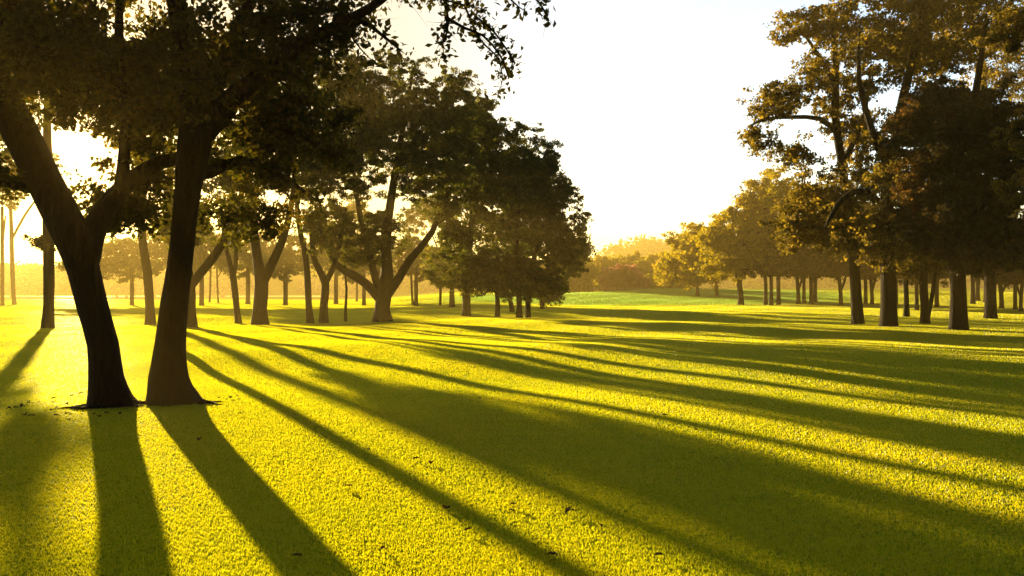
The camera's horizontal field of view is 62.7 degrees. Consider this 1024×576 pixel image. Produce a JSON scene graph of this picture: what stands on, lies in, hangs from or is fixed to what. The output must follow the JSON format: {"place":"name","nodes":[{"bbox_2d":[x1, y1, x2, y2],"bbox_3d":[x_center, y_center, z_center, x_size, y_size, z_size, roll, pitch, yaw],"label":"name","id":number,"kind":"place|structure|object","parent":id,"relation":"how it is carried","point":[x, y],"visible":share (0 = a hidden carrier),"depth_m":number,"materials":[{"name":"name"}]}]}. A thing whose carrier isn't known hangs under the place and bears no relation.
{"place":"outdoors","nodes":[
{"label":"outdoors","id":0,"kind":"place"},
{"bbox_2d":[4,245,1009,295],"bbox_3d":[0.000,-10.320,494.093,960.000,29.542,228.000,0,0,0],"label":"hills","id":1,"kind":"structure","parent":0,"point":[275,287],"depth_m":411.42,"materials":[{"name":"green plant"}]},
{"bbox_2d":[0,288,1023,575],"bbox_3d":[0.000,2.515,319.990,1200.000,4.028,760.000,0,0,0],"label":"ground","id":2,"kind":"structure","parent":0,"point":[578,354],"depth_m":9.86,"materials":[{"name":"green plant"}]},
{"bbox_2d":[0,164,25,305],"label":"hazy tree","id":3,"kind":"object","parent":2,"relation":"on","point":[13,206],"visible":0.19,"depth_m":149.16,"materials":[{"name":"brown plant"}]},
{"bbox_2d":[0,151,60,304],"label":"hazy tree","id":4,"kind":"object","parent":2,"relation":"on","point":[12,233],"visible":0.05,"depth_m":158.13,"materials":[{"name":"brown plant"}]},
{"bbox_2d":[0,72,85,327],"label":"oak tree","id":5,"kind":"object","parent":2,"relation":"on","point":[44,243],"visible":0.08,"depth_m":44.29,"materials":[{"name":"brown plant"}]},
{"bbox_2d":[55,235,130,279],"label":"hazy tree","id":6,"kind":"object","parent":2,"relation":"on","point":[109,263],"visible":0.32,"depth_m":137.53,"materials":[{"name":"green plant"}]},
{"bbox_2d":[0,0,235,409],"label":"oak tree","id":7,"kind":"object","parent":2,"relation":"on","point":[69,49],"visible":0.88,"depth_m":12.40,"materials":[{"name":"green plant"}]},
{"bbox_2d":[103,236,162,304],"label":"hazy tree","id":8,"kind":"object","parent":2,"relation":"on","point":[133,259],"visible":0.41,"depth_m":147.33,"materials":[{"name":"green plant"}]},
{"bbox_2d":[106,122,161,324],"bbox_3d":[-23.240,-6.045,53.998,6.029,17.102,5.048,0,0,-14],"label":"oak tree","id":9,"kind":"object","parent":2,"relation":"on","point":[150,317],"visible":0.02,"depth_m":53.44,"materials":[{"name":"brown plant"}]},
{"bbox_2d":[125,220,208,276],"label":"hazy tree","id":10,"kind":"object","parent":2,"relation":"on","point":[157,245],"visible":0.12,"depth_m":152.48,"materials":[{"name":"green plant"}]},
{"bbox_2d":[135,34,239,134],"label":"oak tree","id":11,"kind":"object","parent":2,"relation":"on","point":[161,70],"depth_m":25.06,"materials":[{"name":"green plant"}]},
{"bbox_2d":[149,230,243,305],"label":"hazy tree","id":12,"kind":"object","parent":2,"relation":"on","point":[200,257],"visible":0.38,"depth_m":138.79,"materials":[{"name":"green plant"}]},
{"bbox_2d":[135,84,265,326],"bbox_3d":[-16.163,-4.798,44.238,6.764,14.033,6.657,0,0,0],"label":"oak tree","id":13,"kind":"object","parent":2,"relation":"on","point":[208,187],"visible":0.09,"depth_m":44.10,"materials":[{"name":"green plant"}]},
{"bbox_2d":[204,242,211,301],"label":"hazy tree","id":14,"kind":"object","parent":2,"relation":"on","point":[210,272],"visible":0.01,"depth_m":171.51,"materials":[{"name":"brown plant"}]},
{"bbox_2d":[207,251,222,302],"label":"hazy tree","id":15,"kind":"object","parent":2,"relation":"on","point":[217,275],"visible":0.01,"depth_m":163.35,"materials":[{"name":"brown plant"}]},
{"bbox_2d":[221,195,248,322],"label":"oak tree","id":16,"kind":"object","parent":2,"relation":"on","point":[232,268],"visible":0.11,"depth_m":54.59,"materials":[{"name":"brown plant"}]},
{"bbox_2d":[219,230,273,303],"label":"hazy tree","id":17,"kind":"object","parent":2,"relation":"on","point":[246,261],"visible":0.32,"depth_m":155.73,"materials":[{"name":"green plant"}]},
{"bbox_2d":[225,76,341,324],"bbox_3d":[-14.680,-5.923,53.650,8.369,16.803,7.334,0,0,0],"label":"oak tree","id":18,"kind":"object","parent":2,"relation":"on","point":[313,228],"visible":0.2,"depth_m":52.98,"materials":[{"name":"green plant"}]},
{"bbox_2d":[250,230,322,305],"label":"hazy tree","id":19,"kind":"object","parent":2,"relation":"on","point":[290,260],"visible":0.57,"depth_m":141.92,"materials":[{"name":"green plant"}]},
{"bbox_2d":[32,0,555,405],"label":"oak tree","id":20,"kind":"object","parent":2,"relation":"on","point":[283,120],"visible":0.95,"depth_m":12.68,"materials":[{"name":"green plant"}]},
{"bbox_2d":[295,158,327,322],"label":"oak tree","id":21,"kind":"object","parent":2,"relation":"on","point":[308,296],"visible":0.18,"depth_m":55.90,"materials":[{"name":"brown plant"}]},
{"bbox_2d":[306,232,356,303],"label":"hazy tree","id":22,"kind":"object","parent":2,"relation":"on","point":[337,273],"visible":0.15,"depth_m":149.90,"materials":[{"name":"green plant"}]},
{"bbox_2d":[328,247,354,321],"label":"oak tree","id":23,"kind":"object","parent":2,"relation":"on","point":[344,262],"visible":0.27,"depth_m":58.27,"materials":[{"name":"brown plant"}]},
{"bbox_2d":[309,114,388,322],"bbox_3d":[-11.361,-4.415,56.285,5.588,13.821,5.584,0,-1,35],"label":"oak tree","id":24,"kind":"object","parent":2,"relation":"on","point":[344,222],"visible":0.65,"depth_m":55.85,"materials":[{"name":"green plant"}]},
{"bbox_2d":[322,244,380,305],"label":"hazy tree","id":25,"kind":"object","parent":2,"relation":"on","point":[363,271],"visible":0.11,"depth_m":130.74,"materials":[{"name":"green plant"}]},
{"bbox_2d":[342,198,369,301],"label":"hazy tree","id":26,"kind":"object","parent":2,"relation":"on","point":[352,205],"visible":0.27,"depth_m":168.49,"materials":[{"name":"green plant"}]},
{"bbox_2d":[295,46,489,321],"bbox_3d":[-8.084,-7.170,56.886,13.332,19.167,8.509,0,0,0],"label":"oak tree","id":27,"kind":"object","parent":2,"relation":"on","point":[411,157],"visible":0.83,"depth_m":55.91,"materials":[{"name":"green plant"}]},
{"bbox_2d":[395,204,431,304],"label":"hazy tree","id":28,"kind":"object","parent":2,"relation":"on","point":[411,219],"visible":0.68,"depth_m":118.48,"materials":[{"name":"green plant"}]},
{"bbox_2d":[391,231,438,305],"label":"hazy tree","id":29,"kind":"object","parent":2,"relation":"on","point":[417,261],"visible":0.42,"depth_m":109.59,"materials":[{"name":"green plant"}]},
{"bbox_2d":[418,193,462,305],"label":"hazy tree","id":30,"kind":"object","parent":2,"relation":"on","point":[431,222],"visible":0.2,"depth_m":106.41,"materials":[{"name":"green plant"}]},
{"bbox_2d":[419,243,472,306],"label":"oak tree","id":31,"kind":"object","parent":2,"relation":"on","point":[430,249],"visible":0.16,"depth_m":94.84,"materials":[{"name":"green plant"}]},
{"bbox_2d":[418,96,542,315],"bbox_3d":[-1.756,-6.146,63.700,9.327,16.818,9.629,0,-1,-39],"label":"oak tree","id":32,"kind":"object","parent":2,"relation":"on","point":[488,172],"visible":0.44,"depth_m":62.64,"materials":[{"name":"green plant"}]},
{"bbox_2d":[462,243,521,316],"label":"oak tree","id":33,"kind":"object","parent":2,"relation":"on","point":[483,281],"visible":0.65,"depth_m":61.32,"materials":[{"name":"green plant"}]},
{"bbox_2d":[4,234,1019,297],"bbox_3d":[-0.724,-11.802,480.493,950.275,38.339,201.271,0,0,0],"label":"forest","id":34,"kind":"object","parent":2,"relation":"on","point":[36,269],"visible":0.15,"depth_m":408.11,"materials":[{"name":"green plant"}]},
{"bbox_2d":[481,204,545,311],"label":"oak tree","id":35,"kind":"object","parent":2,"relation":"on","point":[508,247],"visible":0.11,"depth_m":69.00,"materials":[{"name":"green plant"}]},
{"bbox_2d":[482,121,573,317],"bbox_3d":[0.862,-4.887,60.428,7.049,14.310,8.263,0,0,0],"label":"oak tree","id":36,"kind":"object","parent":2,"relation":"on","point":[517,278],"visible":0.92,"depth_m":59.03,"materials":[{"name":"green plant"}]},
{"bbox_2d":[518,150,594,317],"bbox_3d":[2.856,-3.793,60.554,6.106,12.138,7.579,0,0,0],"label":"oak tree","id":37,"kind":"object","parent":2,"relation":"on","point":[561,240],"visible":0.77,"depth_m":59.44,"materials":[{"name":"green plant"}]},
{"bbox_2d":[541,263,582,292],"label":"broadleaf tree","id":38,"kind":"object","parent":2,"relation":"on","point":[571,284],"visible":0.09,"depth_m":168.46,"materials":[{"name":"green plant"}]},
{"bbox_2d":[539,223,598,308],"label":"oak tree","id":39,"kind":"object","parent":2,"relation":"on","point":[571,271],"visible":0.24,"depth_m":85.29,"materials":[{"name":"green plant"}]},
{"bbox_2d":[565,507,573,512],"bbox_3d":[0.442,1.705,6.450,0.066,0.040,0.073,0,0,9],"label":"fallen leaf","id":40,"kind":"object","parent":2,"relation":"on","point":[567,509],"visible":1,"depth_m":6.45,"materials":[{"name":"brown plant"}]},
{"bbox_2d":[573,261,601,292],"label":"broadleaf tree","id":41,"kind":"object","parent":2,"relation":"on","point":[584,283],"visible":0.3,"depth_m":176.30,"materials":[{"name":"green plant"}]},
{"bbox_2d":[589,253,629,291],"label":"broadleaf tree","id":42,"kind":"object","parent":2,"relation":"on","point":[604,261],"visible":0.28,"depth_m":202.87,"materials":[{"name":"green plant"}]},
{"bbox_2d":[593,287,644,291],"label":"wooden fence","id":43,"kind":"object","parent":2,"relation":"on","point":[623,288],"visible":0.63,"depth_m":162.97,"materials":[{"name":"brown wood"}]},
{"bbox_2d":[596,263,647,291],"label":"flowering bush","id":44,"kind":"object","parent":2,"relation":"on","point":[621,275],"visible":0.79,"depth_m":170.29,"materials":[{"name":"green plant"}]},
{"bbox_2d":[610,250,641,265],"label":"broadleaf tree","id":45,"kind":"object","parent":2,"relation":"on","point":[631,258],"visible":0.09,"depth_m":208.65,"materials":[{"name":"green plant"}]},
{"bbox_2d":[627,273,650,289],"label":"flowering bush","id":46,"kind":"object","parent":2,"relation":"on","point":[642,281],"visible":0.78,"depth_m":169.03,"materials":[{"name":"green plant"}]},
{"bbox_2d":[634,253,661,288],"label":"broadleaf tree","id":47,"kind":"object","parent":2,"relation":"on","point":[645,267],"visible":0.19,"depth_m":198.93,"materials":[{"name":"green plant"}]},
{"bbox_2d":[644,250,683,288],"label":"broadleaf tree","id":48,"kind":"object","parent":2,"relation":"on","point":[653,283],"visible":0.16,"depth_m":189.21,"materials":[{"name":"green plant"}]},
{"bbox_2d":[643,221,717,295],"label":"broadleaf tree","id":49,"kind":"object","parent":2,"relation":"on","point":[676,263],"visible":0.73,"depth_m":127.29,"materials":[{"name":"green plant"}]},
{"bbox_2d":[698,241,734,295],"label":"broadleaf tree","id":50,"kind":"object","parent":2,"relation":"on","point":[716,282],"visible":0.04,"depth_m":128.33,"materials":[{"name":"green plant"}]},
{"bbox_2d":[689,164,805,304],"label":"broadleaf tree","id":51,"kind":"object","parent":2,"relation":"on","point":[720,236],"visible":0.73,"depth_m":101.00,"materials":[{"name":"green plant"}]},
{"bbox_2d":[727,185,816,305],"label":"woodland tree","id":52,"kind":"object","parent":2,"relation":"on","point":[787,262],"visible":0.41,"depth_m":100.42,"materials":[{"name":"green plant"}]},
{"bbox_2d":[743,190,801,304],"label":"woodland tree","id":53,"kind":"object","parent":2,"relation":"on","point":[765,276],"visible":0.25,"depth_m":100.44,"materials":[{"name":"green plant"}]},
{"bbox_2d":[739,179,816,304],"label":"woodland tree","id":54,"kind":"object","parent":2,"relation":"on","point":[778,295],"visible":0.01,"depth_m":103.38,"materials":[{"name":"green plant"}]},
{"bbox_2d":[786,272,823,302],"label":"woodland tree","id":55,"kind":"object","parent":2,"relation":"on","point":[804,291],"visible":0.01,"depth_m":106.03,"materials":[{"name":"brown plant"}]},
{"bbox_2d":[788,242,826,303],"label":"woodland tree","id":56,"kind":"object","parent":2,"relation":"on","point":[803,270],"visible":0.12,"depth_m":101.95,"materials":[{"name":"green plant"}]},
{"bbox_2d":[800,276,817,301],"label":"woodland tree","id":57,"kind":"object","parent":2,"relation":"on","point":[815,289],"depth_m":108.09,"materials":[{"name":"brown plant"}]},
{"bbox_2d":[789,211,829,303],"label":"woodland tree","id":58,"kind":"object","parent":2,"relation":"on","point":[813,272],"visible":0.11,"depth_m":102.36,"materials":[{"name":"green plant"}]},
{"bbox_2d":[731,0,919,323],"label":"oak tree","id":59,"kind":"object","parent":2,"relation":"on","point":[796,225],"visible":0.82,"depth_m":47.70,"materials":[{"name":"green plant"}]},
{"bbox_2d":[818,208,873,304],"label":"woodland tree","id":60,"kind":"object","parent":2,"relation":"on","point":[837,271],"visible":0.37,"depth_m":99.91,"materials":[{"name":"green plant"}]},
{"bbox_2d":[846,195,879,303],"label":"woodland tree","id":61,"kind":"object","parent":2,"relation":"on","point":[867,206],"visible":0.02,"depth_m":102.57,"materials":[{"name":"green plant"}]},
{"bbox_2d":[843,253,896,303],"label":"woodland tree","id":62,"kind":"object","parent":2,"relation":"on","point":[870,278],"visible":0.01,"depth_m":102.64,"materials":[{"name":"brown plant"}]},
{"bbox_2d":[873,277,899,303],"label":"woodland tree","id":63,"kind":"object","parent":2,"relation":"on","point":[897,288],"depth_m":104.33,"materials":[{"name":"brown plant"}]},
{"bbox_2d":[845,225,934,316],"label":"oak tree","id":64,"kind":"object","parent":2,"relation":"on","point":[906,310],"visible":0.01,"depth_m":62.06,"materials":[{"name":"brown plant"}]},
{"bbox_2d":[812,0,989,326],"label":"oak tree","id":65,"kind":"object","parent":2,"relation":"on","point":[898,43],"visible":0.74,"depth_m":43.28,"materials":[{"name":"green plant"}]},
{"bbox_2d":[876,227,949,309],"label":"woodland tree","id":66,"kind":"object","parent":2,"relation":"on","point":[930,277],"visible":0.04,"depth_m":75.76,"materials":[{"name":"green plant"}]},
{"bbox_2d":[934,270,949,306],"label":"woodland tree","id":67,"kind":"object","parent":2,"relation":"on","point":[936,302],"visible":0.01,"depth_m":93.58,"materials":[{"name":"brown plant"}]},
{"bbox_2d":[868,16,1023,329],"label":"oak tree","id":68,"kind":"object","parent":2,"relation":"on","point":[952,126],"visible":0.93,"depth_m":38.60,"materials":[{"name":"green plant"}]},
{"bbox_2d":[883,0,1020,323],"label":"oak tree","id":69,"kind":"object","parent":2,"relation":"on","point":[926,303],"visible":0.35,"depth_m":45.91,"materials":[{"name":"green plant"}]},
{"bbox_2d":[966,274,975,303],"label":"woodland tree","id":70,"kind":"object","parent":2,"relation":"on","point":[972,296],"depth_m":103.90,"materials":[{"name":"brown plant"}]},
{"bbox_2d":[937,0,1023,318],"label":"oak tree","id":71,"kind":"object","parent":2,"relation":"on","point":[990,302],"visible":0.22,"depth_m":58.13,"materials":[{"name":"green plant"}]},
{"bbox_2d":[969,0,1023,206],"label":"oak tree","id":72,"kind":"object","parent":2,"relation":"on","point":[1014,16],"visible":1,"depth_m":29.05,"materials":[{"name":"green plant"}]},
{"bbox_2d":[975,213,1020,300],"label":"woodland tree","id":73,"kind":"object","parent":2,"relation":"on","point":[977,290],"visible":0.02,"depth_m":112.07,"materials":[{"name":"brown plant"}]},
{"bbox_2d":[977,207,1023,308],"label":"woodland tree","id":74,"kind":"object","parent":2,"relation":"on","point":[1001,289],"visible":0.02,"depth_m":80.82,"materials":[{"name":"brown plant"}]},
{"bbox_2d":[980,215,1022,309],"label":"woodland tree","id":75,"kind":"object","parent":2,"relation":"on","point":[1015,306],"visible":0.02,"depth_m":77.97,"materials":[{"name":"brown plant"}]},
{"bbox_2d":[983,214,1023,310],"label":"woodland tree","id":76,"kind":"object","parent":2,"relation":"on","point":[1018,275],"visible":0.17,"depth_m":74.22,"materials":[{"name":"green plant"}]},
{"bbox_2d":[0,0,1023,270],"label":"sky","id":77,"kind":"structure","parent":0,"point":[639,96],"materials":[{"name":"white"}]}
]}

